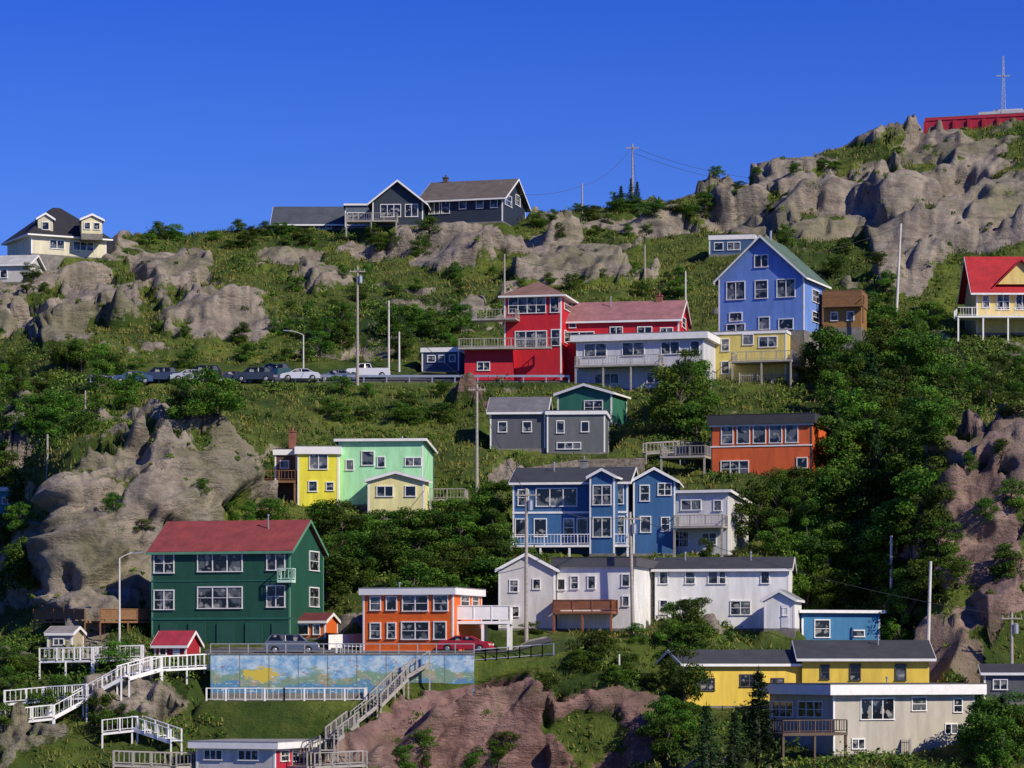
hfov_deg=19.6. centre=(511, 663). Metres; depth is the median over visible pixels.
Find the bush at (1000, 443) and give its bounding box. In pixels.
[992,438,1009,459]
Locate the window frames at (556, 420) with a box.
[556,420,588,449]
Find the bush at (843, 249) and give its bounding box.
[836,238,851,253]
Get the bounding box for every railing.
[206,687,366,700]
[210,643,474,652]
[473,643,553,661]
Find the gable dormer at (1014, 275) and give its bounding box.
[997,261,1023,284]
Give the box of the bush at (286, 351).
[274,347,296,360]
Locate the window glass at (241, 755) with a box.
[205,750,309,760]
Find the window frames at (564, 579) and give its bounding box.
[556,574,629,606]
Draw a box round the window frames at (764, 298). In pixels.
[726,254,819,330]
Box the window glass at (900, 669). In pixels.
[821,665,904,679]
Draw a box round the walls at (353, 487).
[338,441,432,507]
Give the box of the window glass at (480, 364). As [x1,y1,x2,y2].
[478,362,488,369]
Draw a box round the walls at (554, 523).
[514,484,632,553]
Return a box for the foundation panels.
[160,623,288,644]
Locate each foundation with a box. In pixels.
[28,253,99,272]
[341,504,429,513]
[433,221,510,225]
[498,628,555,630]
[556,628,629,630]
[585,553,626,555]
[735,628,763,630]
[789,330,822,372]
[974,333,1023,335]
[1005,702,1023,704]
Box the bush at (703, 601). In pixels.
[666,597,711,625]
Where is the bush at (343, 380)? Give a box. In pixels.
[326,375,352,394]
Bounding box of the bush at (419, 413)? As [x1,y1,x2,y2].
[407,406,434,424]
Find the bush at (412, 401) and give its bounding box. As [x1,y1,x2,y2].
[392,391,417,404]
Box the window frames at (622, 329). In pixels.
[566,317,686,341]
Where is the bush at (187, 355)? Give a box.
[172,347,199,367]
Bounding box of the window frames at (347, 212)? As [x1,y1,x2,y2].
[347,212,369,225]
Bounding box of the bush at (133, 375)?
[122,372,145,390]
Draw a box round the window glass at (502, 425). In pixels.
[499,422,530,431]
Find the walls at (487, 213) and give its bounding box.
[426,186,524,225]
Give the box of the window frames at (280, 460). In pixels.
[279,460,288,468]
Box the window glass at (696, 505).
[676,500,739,546]
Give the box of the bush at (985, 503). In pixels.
[972,497,999,521]
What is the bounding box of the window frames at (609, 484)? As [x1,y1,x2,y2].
[592,484,611,537]
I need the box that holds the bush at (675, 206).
[664,198,686,212]
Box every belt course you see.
[151,580,290,619]
[512,511,627,513]
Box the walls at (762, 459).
[712,424,826,476]
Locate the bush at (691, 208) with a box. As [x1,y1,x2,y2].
[676,204,702,217]
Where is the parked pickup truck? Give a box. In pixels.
[346,363,389,377]
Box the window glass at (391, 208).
[381,205,416,216]
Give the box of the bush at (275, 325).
[266,318,283,335]
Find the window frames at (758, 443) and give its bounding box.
[720,425,807,472]
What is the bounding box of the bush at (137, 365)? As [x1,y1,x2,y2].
[128,357,146,367]
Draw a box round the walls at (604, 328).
[566,312,687,381]
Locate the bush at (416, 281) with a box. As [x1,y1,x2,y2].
[407,278,423,291]
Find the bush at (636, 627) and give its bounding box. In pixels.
[621,622,647,641]
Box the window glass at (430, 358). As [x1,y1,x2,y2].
[428,356,454,361]
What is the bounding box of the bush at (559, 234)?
[554,222,566,237]
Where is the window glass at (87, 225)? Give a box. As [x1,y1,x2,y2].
[85,223,98,228]
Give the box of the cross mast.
[996,56,1009,112]
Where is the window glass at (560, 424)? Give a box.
[557,421,587,448]
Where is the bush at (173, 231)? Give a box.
[164,227,185,240]
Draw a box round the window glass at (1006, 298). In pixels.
[983,295,1023,308]
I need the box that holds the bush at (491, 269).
[486,266,498,275]
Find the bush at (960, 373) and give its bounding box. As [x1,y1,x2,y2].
[937,369,969,388]
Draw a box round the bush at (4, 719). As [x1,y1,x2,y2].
[0,702,16,730]
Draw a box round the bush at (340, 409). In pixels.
[329,401,356,423]
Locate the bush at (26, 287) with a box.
[20,278,35,293]
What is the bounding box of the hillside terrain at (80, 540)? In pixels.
[0,114,1023,767]
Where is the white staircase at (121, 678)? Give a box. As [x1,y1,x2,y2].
[1,654,209,723]
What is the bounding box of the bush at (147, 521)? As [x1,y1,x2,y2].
[133,517,155,532]
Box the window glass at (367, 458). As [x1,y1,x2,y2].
[346,452,420,469]
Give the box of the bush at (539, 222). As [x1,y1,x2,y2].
[529,210,550,226]
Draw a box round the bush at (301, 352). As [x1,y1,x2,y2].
[294,348,311,361]
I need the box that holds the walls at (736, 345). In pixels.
[715,333,797,381]
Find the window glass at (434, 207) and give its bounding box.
[429,195,519,213]
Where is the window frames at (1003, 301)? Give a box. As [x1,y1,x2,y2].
[982,295,1023,309]
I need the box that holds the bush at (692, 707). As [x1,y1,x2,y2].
[673,701,707,721]
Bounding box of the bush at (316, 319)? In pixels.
[305,316,329,334]
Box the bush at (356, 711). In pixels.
[349,708,364,718]
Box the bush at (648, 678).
[634,672,661,689]
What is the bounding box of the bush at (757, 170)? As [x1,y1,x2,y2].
[751,167,762,174]
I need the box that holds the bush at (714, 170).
[708,165,725,177]
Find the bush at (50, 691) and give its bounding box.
[36,688,62,715]
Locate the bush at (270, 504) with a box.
[253,498,288,519]
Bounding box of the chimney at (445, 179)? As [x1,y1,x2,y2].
[442,175,448,182]
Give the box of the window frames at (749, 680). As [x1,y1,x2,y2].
[666,673,783,690]
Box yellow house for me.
[790,635,935,682]
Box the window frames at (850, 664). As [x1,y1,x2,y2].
[820,664,906,680]
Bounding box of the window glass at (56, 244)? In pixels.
[50,240,92,250]
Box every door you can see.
[173,648,179,654]
[781,605,788,627]
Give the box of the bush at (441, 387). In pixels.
[428,380,451,396]
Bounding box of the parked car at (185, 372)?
[170,369,207,380]
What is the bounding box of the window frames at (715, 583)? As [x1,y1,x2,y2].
[659,571,769,616]
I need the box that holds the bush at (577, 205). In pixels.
[572,203,585,211]
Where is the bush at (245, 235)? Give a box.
[234,232,258,247]
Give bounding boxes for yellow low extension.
[655,649,801,709]
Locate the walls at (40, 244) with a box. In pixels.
[8,236,104,257]
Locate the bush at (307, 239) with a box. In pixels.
[298,234,318,245]
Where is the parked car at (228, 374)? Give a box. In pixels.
[212,371,252,382]
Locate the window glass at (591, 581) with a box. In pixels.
[558,575,628,605]
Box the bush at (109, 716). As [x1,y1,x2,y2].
[93,709,121,741]
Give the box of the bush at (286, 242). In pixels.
[279,235,291,244]
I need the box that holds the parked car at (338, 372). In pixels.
[320,370,355,379]
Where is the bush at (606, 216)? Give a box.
[601,213,614,224]
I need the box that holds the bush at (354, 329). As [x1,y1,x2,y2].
[335,320,360,337]
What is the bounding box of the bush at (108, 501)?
[99,492,124,512]
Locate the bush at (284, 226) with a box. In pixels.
[277,221,294,235]
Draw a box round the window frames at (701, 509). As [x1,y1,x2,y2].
[676,499,741,547]
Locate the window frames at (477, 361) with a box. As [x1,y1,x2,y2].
[477,361,489,370]
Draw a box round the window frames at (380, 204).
[380,204,417,216]
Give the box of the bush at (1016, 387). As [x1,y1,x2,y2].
[1002,380,1023,399]
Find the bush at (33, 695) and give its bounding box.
[22,692,51,718]
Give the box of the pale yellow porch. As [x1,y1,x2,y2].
[364,471,431,519]
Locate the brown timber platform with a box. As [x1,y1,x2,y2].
[33,609,150,643]
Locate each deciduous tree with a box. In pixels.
[0,403,14,433]
[0,449,19,486]
[0,513,12,547]
[0,536,28,586]
[0,539,40,605]
[1,379,35,407]
[2,501,40,534]
[5,469,25,506]
[7,365,28,395]
[8,395,43,435]
[15,408,41,442]
[28,406,69,437]
[36,388,59,406]
[38,391,82,423]
[47,333,85,369]
[62,339,95,371]
[83,359,116,392]
[89,342,113,378]
[103,350,128,375]
[111,377,139,408]
[164,367,245,430]
[165,377,192,406]
[196,378,245,423]
[303,499,343,536]
[305,330,335,357]
[313,316,340,341]
[315,498,364,540]
[321,531,361,557]
[324,545,347,580]
[324,551,361,599]
[332,320,354,350]
[340,530,387,569]
[347,514,401,547]
[352,556,378,589]
[358,510,409,537]
[363,527,411,573]
[373,307,400,334]
[375,527,445,566]
[382,304,423,330]
[386,331,413,357]
[387,548,447,586]
[388,506,424,532]
[391,560,445,586]
[404,305,424,328]
[410,508,453,546]
[411,543,477,580]
[414,309,454,337]
[417,499,477,534]
[418,511,465,551]
[431,511,490,550]
[433,332,460,346]
[433,573,469,587]
[443,536,488,576]
[444,497,468,516]
[446,303,477,331]
[453,499,483,535]
[458,539,507,564]
[461,556,505,602]
[465,495,511,526]
[465,553,504,589]
[469,478,512,512]
[472,507,510,541]
[484,522,520,555]
[487,543,533,563]
[634,699,676,737]
[643,713,691,763]
[645,695,685,726]
[647,358,720,432]
[647,371,682,407]
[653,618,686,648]
[657,643,713,701]
[666,708,699,746]
[667,348,709,393]
[674,401,710,441]
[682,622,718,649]
[683,360,721,404]
[698,537,714,556]
[731,488,791,542]
[744,483,765,522]
[751,469,801,514]
[754,516,795,555]
[766,467,797,505]
[778,496,805,527]
[780,475,821,513]
[781,536,833,580]
[785,466,823,503]
[790,517,823,547]
[791,499,823,533]
[792,538,861,596]
[792,562,834,609]
[793,554,823,598]
[798,325,849,376]
[799,326,849,378]
[803,474,851,523]
[803,533,831,559]
[804,515,840,540]
[807,541,847,573]
[807,573,847,609]
[812,442,869,496]
[812,503,856,541]
[814,360,854,398]
[814,369,850,408]
[814,415,860,466]
[815,407,834,432]
[815,465,839,501]
[817,333,866,383]
[817,520,865,567]
[820,482,865,523]
[825,467,885,522]
[827,387,868,446]
[833,413,861,449]
[837,387,866,417]
[838,340,882,385]
[842,400,898,456]
[843,517,875,540]
[849,498,878,532]
[850,393,888,433]
[851,375,907,418]
[855,317,900,364]
[861,335,895,368]
[863,357,888,388]
[863,499,910,570]
[864,472,897,505]
[865,291,897,326]
[867,307,906,337]
[867,502,917,553]
[867,553,908,597]
[872,603,910,639]
[874,411,906,449]
[875,585,898,618]
[876,269,896,292]
[878,334,939,393]
[878,363,921,410]
[879,411,956,471]
[879,608,913,639]
[880,507,921,558]
[881,438,906,473]
[882,469,912,504]
[884,568,927,612]
[886,464,939,524]
[888,395,935,443]
[889,328,916,354]
[890,413,918,447]
[891,350,938,379]
[893,439,961,500]
[893,564,918,600]
[894,441,918,484]
[898,376,952,414]
[901,555,957,608]
[903,308,929,338]
[905,384,958,434]
[907,331,958,385]
[908,532,950,566]
[909,482,953,556]
[910,414,944,455]
[915,517,963,561]
[918,405,958,442]
[919,302,951,329]
[955,707,1013,760]
[957,702,990,747]
[960,694,1023,749]
[965,367,996,394]
[969,372,1008,409]
[973,714,1023,767]
[986,354,1011,382]
[992,477,1023,512]
[994,710,1023,764]
[999,689,1023,751]
[1001,344,1023,372]
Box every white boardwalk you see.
[4,684,93,721]
[39,645,143,678]
[101,716,182,754]
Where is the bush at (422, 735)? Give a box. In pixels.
[407,728,439,756]
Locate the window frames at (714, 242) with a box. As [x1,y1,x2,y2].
[714,242,740,250]
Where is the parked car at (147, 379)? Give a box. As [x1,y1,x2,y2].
[112,371,152,383]
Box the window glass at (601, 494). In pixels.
[593,486,609,536]
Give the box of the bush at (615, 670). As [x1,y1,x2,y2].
[599,664,635,685]
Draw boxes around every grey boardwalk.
[112,750,367,767]
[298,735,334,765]
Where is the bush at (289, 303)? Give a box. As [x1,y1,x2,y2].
[283,300,297,310]
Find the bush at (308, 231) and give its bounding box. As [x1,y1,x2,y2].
[290,228,314,238]
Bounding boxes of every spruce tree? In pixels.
[618,186,626,208]
[626,179,634,203]
[631,181,641,203]
[685,701,730,767]
[717,711,755,767]
[737,666,789,767]
[823,412,847,469]
[826,397,846,448]
[857,350,883,394]
[862,419,883,473]
[873,444,892,499]
[993,695,1022,767]
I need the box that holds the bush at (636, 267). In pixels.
[627,261,642,277]
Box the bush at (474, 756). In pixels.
[461,746,484,767]
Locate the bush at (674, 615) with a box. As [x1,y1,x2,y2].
[659,601,683,624]
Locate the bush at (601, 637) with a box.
[577,629,622,656]
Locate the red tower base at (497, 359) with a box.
[458,337,551,379]
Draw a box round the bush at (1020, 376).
[1004,366,1023,390]
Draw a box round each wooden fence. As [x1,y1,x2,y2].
[739,373,798,382]
[900,739,910,754]
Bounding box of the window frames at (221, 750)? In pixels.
[203,749,313,761]
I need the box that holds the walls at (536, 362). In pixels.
[506,297,572,379]
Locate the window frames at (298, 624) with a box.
[298,624,320,634]
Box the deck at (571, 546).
[510,534,628,556]
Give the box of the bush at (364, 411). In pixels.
[355,405,373,419]
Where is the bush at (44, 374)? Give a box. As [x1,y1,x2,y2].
[29,371,55,391]
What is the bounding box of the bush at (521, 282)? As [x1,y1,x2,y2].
[517,277,529,286]
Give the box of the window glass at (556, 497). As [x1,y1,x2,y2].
[516,487,623,535]
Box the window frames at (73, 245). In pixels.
[49,239,93,251]
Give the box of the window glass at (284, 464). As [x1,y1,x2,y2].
[281,461,287,467]
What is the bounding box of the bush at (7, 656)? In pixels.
[0,646,26,670]
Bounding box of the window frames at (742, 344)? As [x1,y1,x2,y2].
[721,334,777,373]
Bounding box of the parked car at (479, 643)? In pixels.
[437,635,494,651]
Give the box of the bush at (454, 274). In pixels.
[447,261,464,281]
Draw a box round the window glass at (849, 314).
[831,312,852,319]
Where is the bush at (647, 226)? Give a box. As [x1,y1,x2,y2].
[639,223,653,233]
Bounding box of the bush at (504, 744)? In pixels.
[487,731,521,755]
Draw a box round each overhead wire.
[358,271,474,386]
[361,257,503,272]
[477,389,524,490]
[505,257,684,275]
[531,496,625,519]
[632,147,643,240]
[632,517,1007,615]
[635,153,750,183]
[639,149,748,177]
[686,227,899,274]
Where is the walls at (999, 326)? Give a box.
[965,281,1023,334]
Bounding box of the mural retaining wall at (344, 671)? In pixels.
[210,655,473,692]
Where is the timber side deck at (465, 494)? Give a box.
[430,488,467,510]
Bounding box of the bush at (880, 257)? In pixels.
[865,251,887,268]
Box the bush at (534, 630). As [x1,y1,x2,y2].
[518,621,543,634]
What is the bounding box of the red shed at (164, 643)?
[150,631,203,656]
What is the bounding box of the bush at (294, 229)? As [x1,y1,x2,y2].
[288,225,298,231]
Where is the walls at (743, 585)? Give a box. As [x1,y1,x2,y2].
[657,571,792,627]
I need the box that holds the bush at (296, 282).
[289,277,306,291]
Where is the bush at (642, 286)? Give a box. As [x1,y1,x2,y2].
[629,283,653,296]
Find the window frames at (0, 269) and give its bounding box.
[0,269,7,277]
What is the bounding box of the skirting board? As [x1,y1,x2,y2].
[407,651,453,651]
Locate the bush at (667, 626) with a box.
[657,619,688,640]
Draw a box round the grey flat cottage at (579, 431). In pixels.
[545,410,610,453]
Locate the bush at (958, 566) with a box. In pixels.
[936,554,974,586]
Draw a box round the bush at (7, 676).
[0,664,27,701]
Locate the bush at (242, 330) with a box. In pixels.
[229,321,251,343]
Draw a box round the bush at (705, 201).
[694,191,716,206]
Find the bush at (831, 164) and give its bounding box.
[824,160,843,170]
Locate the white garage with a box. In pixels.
[0,255,45,283]
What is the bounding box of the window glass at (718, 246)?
[715,242,739,249]
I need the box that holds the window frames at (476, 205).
[428,194,520,214]
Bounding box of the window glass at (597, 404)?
[585,401,601,409]
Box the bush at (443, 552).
[434,545,469,567]
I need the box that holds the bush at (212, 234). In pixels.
[205,230,224,240]
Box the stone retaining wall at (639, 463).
[488,458,644,484]
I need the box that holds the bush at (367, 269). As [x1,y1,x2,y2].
[358,263,373,282]
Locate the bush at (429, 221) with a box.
[414,215,444,239]
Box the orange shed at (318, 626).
[298,613,340,639]
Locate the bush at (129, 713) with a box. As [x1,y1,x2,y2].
[120,709,145,739]
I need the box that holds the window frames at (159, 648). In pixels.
[158,648,178,654]
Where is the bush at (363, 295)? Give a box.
[350,284,367,299]
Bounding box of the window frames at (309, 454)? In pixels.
[308,454,333,491]
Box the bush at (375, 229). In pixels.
[364,223,382,240]
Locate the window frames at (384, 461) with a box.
[345,451,421,470]
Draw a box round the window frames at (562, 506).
[515,485,624,536]
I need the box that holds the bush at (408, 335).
[392,324,417,343]
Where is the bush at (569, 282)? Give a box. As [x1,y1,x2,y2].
[560,273,584,289]
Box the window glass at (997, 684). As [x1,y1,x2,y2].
[994,680,1006,688]
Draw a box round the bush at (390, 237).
[384,231,401,249]
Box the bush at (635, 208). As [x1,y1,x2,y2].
[630,203,644,218]
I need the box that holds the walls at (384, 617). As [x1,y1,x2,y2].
[365,594,480,650]
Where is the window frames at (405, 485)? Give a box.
[376,485,415,496]
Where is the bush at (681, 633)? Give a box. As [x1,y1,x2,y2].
[675,622,705,649]
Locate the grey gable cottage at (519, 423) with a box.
[486,397,552,453]
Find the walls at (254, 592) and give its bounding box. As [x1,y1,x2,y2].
[153,527,322,642]
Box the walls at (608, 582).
[557,566,653,628]
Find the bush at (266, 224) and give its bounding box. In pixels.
[257,220,274,235]
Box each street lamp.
[118,551,142,644]
[283,330,303,367]
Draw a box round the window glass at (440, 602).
[371,596,477,638]
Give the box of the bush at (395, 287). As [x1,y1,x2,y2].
[385,285,405,295]
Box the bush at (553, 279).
[542,272,558,282]
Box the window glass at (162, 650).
[160,648,165,653]
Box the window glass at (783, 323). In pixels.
[727,255,818,330]
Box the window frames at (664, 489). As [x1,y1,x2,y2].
[639,483,671,532]
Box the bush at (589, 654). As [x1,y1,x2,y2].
[582,645,608,672]
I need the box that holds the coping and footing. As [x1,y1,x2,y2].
[210,653,474,700]
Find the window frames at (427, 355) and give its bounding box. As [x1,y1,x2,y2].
[427,355,455,362]
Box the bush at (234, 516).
[224,497,241,520]
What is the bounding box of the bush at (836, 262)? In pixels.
[819,255,848,277]
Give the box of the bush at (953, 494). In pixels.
[936,482,956,500]
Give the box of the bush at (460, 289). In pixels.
[451,278,465,294]
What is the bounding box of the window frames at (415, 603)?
[369,595,478,639]
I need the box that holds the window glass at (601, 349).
[585,341,698,383]
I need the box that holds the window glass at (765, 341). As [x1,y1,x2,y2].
[722,335,776,372]
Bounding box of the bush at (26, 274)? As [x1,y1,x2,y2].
[20,261,42,278]
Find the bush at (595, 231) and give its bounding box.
[586,225,601,234]
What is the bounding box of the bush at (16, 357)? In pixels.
[5,351,26,368]
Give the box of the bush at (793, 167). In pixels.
[785,162,804,173]
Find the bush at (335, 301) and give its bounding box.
[326,299,338,306]
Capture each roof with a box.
[1,208,111,243]
[147,520,326,555]
[187,739,330,742]
[335,438,435,452]
[358,587,485,589]
[420,179,530,211]
[499,281,563,295]
[509,467,636,482]
[551,557,658,560]
[566,300,690,328]
[576,330,720,337]
[651,557,795,572]
[706,412,821,415]
[713,329,790,331]
[715,235,830,286]
[958,257,1023,303]
[977,664,1023,673]
[995,259,1023,284]
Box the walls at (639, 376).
[578,338,714,388]
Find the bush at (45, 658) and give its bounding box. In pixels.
[30,646,59,667]
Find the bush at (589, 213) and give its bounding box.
[573,204,602,219]
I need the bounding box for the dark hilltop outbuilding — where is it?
[270,207,344,229]
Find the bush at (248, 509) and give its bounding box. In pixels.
[241,500,256,519]
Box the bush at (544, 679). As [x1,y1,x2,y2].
[534,672,560,691]
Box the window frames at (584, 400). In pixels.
[584,400,602,409]
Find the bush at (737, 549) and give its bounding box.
[730,546,740,556]
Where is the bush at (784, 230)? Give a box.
[775,223,796,243]
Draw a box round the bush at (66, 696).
[48,692,81,716]
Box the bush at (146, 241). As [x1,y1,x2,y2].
[137,233,160,244]
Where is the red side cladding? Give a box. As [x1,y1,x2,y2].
[276,748,321,767]
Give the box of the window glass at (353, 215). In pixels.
[348,213,368,224]
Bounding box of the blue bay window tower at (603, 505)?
[586,468,622,556]
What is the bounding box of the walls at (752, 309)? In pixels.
[720,238,825,331]
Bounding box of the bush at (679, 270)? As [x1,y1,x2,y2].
[671,266,689,282]
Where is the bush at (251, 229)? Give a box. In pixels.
[241,226,258,234]
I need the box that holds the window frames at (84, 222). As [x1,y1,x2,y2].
[84,222,99,229]
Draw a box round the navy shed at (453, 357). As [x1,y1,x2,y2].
[420,346,464,374]
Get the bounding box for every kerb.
[91,380,567,381]
[204,636,546,651]
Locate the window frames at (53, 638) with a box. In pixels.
[52,638,63,645]
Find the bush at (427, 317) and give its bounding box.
[420,309,440,325]
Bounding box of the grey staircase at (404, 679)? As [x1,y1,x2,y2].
[325,651,429,764]
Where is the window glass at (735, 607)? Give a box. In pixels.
[660,572,768,615]
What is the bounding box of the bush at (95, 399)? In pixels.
[86,392,108,413]
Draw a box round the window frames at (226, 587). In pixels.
[153,550,319,609]
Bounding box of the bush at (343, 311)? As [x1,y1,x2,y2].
[329,302,354,320]
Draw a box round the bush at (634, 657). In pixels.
[611,653,640,675]
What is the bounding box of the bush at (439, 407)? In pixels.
[427,402,457,422]
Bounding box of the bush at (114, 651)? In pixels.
[95,640,139,675]
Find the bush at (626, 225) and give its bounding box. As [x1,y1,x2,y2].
[623,222,635,236]
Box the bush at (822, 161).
[817,157,826,168]
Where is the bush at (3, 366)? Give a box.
[0,363,11,379]
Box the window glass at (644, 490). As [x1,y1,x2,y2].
[640,484,670,531]
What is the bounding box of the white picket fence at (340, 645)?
[336,644,363,652]
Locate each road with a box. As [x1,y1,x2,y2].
[91,377,453,379]
[205,637,551,653]
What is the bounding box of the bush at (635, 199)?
[629,197,643,206]
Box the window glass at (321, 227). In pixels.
[315,226,330,228]
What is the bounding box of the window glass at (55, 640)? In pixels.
[54,639,62,644]
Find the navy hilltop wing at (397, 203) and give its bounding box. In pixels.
[345,180,430,236]
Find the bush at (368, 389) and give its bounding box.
[357,382,375,396]
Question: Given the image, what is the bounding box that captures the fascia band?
[709,423,812,447]
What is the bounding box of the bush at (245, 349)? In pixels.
[233,342,259,359]
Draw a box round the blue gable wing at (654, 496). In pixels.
[631,467,683,555]
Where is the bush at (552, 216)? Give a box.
[545,209,557,220]
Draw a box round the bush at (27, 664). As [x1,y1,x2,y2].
[16,656,39,679]
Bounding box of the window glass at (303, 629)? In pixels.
[299,625,318,633]
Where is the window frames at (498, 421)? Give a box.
[498,421,531,432]
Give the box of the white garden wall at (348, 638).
[329,633,362,649]
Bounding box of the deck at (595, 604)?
[552,599,617,636]
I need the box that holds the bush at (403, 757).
[389,744,417,767]
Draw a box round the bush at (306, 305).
[302,300,313,314]
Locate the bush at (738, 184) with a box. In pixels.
[731,180,746,188]
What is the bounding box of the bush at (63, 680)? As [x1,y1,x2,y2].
[50,674,74,693]
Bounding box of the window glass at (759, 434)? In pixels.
[721,425,806,473]
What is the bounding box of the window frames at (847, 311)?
[830,311,853,320]
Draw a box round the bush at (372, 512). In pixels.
[348,509,398,531]
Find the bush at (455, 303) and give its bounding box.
[449,301,461,313]
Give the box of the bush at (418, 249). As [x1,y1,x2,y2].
[409,236,431,256]
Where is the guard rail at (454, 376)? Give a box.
[90,375,569,382]
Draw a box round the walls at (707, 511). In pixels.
[676,492,747,554]
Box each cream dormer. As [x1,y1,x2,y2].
[34,212,55,230]
[77,213,104,242]
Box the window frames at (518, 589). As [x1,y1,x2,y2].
[509,578,540,616]
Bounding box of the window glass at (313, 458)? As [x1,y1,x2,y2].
[309,455,332,490]
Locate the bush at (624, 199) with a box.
[605,191,633,206]
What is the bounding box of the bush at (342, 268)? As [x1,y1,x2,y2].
[336,264,350,278]
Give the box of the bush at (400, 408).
[387,402,418,423]
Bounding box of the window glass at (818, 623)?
[815,620,863,636]
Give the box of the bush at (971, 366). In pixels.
[959,361,985,381]
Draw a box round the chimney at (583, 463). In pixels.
[579,456,588,467]
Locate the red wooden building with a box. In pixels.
[923,108,1023,133]
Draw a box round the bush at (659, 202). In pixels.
[646,199,668,208]
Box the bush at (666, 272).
[663,271,671,281]
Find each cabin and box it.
[262,427,296,503]
[708,234,757,256]
[798,610,885,639]
[822,289,867,368]
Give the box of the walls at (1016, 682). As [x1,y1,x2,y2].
[980,675,1023,701]
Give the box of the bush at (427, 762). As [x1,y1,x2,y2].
[418,749,432,767]
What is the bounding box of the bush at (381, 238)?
[373,233,390,251]
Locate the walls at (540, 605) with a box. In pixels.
[500,556,555,627]
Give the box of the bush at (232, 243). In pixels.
[224,239,238,248]
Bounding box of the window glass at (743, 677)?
[667,675,782,689]
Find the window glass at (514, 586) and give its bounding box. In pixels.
[510,580,539,615]
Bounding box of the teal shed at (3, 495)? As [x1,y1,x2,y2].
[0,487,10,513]
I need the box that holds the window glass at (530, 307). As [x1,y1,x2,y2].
[509,297,571,346]
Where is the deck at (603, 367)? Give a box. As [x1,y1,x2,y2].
[574,354,663,390]
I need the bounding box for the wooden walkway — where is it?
[643,440,710,464]
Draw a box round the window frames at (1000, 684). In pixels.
[992,679,1007,689]
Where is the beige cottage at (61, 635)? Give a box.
[44,626,86,652]
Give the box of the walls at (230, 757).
[198,747,321,767]
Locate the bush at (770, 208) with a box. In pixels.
[762,203,774,211]
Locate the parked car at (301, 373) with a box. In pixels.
[280,368,320,380]
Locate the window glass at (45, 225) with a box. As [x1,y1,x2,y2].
[42,222,48,228]
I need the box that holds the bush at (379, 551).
[365,535,391,557]
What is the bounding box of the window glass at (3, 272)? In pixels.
[1,270,6,276]
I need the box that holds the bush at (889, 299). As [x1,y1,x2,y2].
[885,289,895,302]
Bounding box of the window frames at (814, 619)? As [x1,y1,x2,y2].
[814,619,864,637]
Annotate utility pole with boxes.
[46,434,48,479]
[84,391,85,411]
[349,266,364,384]
[388,300,389,369]
[398,332,399,371]
[468,384,485,491]
[503,254,504,310]
[516,488,536,641]
[581,183,582,212]
[620,512,639,632]
[626,144,638,199]
[644,245,645,282]
[890,536,892,597]
[895,224,901,310]
[926,561,931,639]
[1001,612,1021,663]
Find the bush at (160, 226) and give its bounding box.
[147,221,172,238]
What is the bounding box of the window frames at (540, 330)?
[508,297,570,346]
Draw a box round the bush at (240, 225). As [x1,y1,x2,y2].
[227,218,247,233]
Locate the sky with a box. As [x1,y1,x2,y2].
[0,0,1023,255]
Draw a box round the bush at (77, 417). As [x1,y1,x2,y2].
[63,411,102,435]
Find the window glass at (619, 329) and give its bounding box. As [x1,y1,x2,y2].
[567,318,685,340]
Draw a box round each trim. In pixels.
[1,233,112,254]
[146,520,328,637]
[188,740,330,767]
[333,438,437,507]
[359,588,485,650]
[421,179,530,220]
[494,553,559,627]
[498,294,578,379]
[508,467,637,552]
[551,557,658,627]
[566,301,691,330]
[570,331,720,382]
[650,558,796,620]
[675,489,751,553]
[707,413,830,471]
[712,330,798,379]
[713,235,830,330]
[957,258,1023,332]
[976,664,1023,698]
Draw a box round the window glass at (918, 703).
[773,698,961,747]
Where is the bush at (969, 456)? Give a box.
[962,450,979,470]
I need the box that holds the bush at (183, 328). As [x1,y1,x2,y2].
[177,325,191,337]
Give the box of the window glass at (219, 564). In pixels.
[154,552,318,608]
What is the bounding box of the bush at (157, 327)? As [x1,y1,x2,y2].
[150,323,161,333]
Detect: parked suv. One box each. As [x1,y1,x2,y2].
[142,367,178,381]
[233,367,274,381]
[263,363,291,374]
[264,634,319,652]
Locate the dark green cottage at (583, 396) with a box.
[553,383,630,425]
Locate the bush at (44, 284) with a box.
[38,282,51,294]
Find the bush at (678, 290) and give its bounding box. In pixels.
[662,276,693,295]
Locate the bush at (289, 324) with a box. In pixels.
[283,317,303,335]
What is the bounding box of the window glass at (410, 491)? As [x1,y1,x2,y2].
[377,487,414,495]
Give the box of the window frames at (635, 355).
[584,340,699,383]
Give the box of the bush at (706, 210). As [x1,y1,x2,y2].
[699,207,711,217]
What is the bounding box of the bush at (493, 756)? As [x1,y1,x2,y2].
[483,745,506,767]
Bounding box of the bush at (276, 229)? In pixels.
[271,222,284,234]
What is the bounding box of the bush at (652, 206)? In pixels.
[638,203,665,217]
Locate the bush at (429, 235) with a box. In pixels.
[422,234,431,248]
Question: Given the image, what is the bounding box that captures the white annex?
[760,589,804,638]
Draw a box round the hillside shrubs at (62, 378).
[0,118,1023,767]
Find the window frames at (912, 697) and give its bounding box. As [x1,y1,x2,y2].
[772,696,962,749]
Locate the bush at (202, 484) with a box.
[190,478,211,497]
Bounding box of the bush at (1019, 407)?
[996,391,1023,416]
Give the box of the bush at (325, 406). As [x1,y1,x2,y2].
[316,397,338,413]
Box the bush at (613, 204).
[607,199,629,211]
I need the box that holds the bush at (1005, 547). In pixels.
[990,542,1023,577]
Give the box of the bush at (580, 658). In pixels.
[564,648,589,671]
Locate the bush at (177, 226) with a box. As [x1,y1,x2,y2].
[164,223,186,236]
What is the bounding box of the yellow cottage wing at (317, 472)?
[295,446,341,505]
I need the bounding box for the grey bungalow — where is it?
[761,677,986,766]
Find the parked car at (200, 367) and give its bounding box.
[193,365,222,374]
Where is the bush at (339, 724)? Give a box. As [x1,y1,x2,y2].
[329,719,352,734]

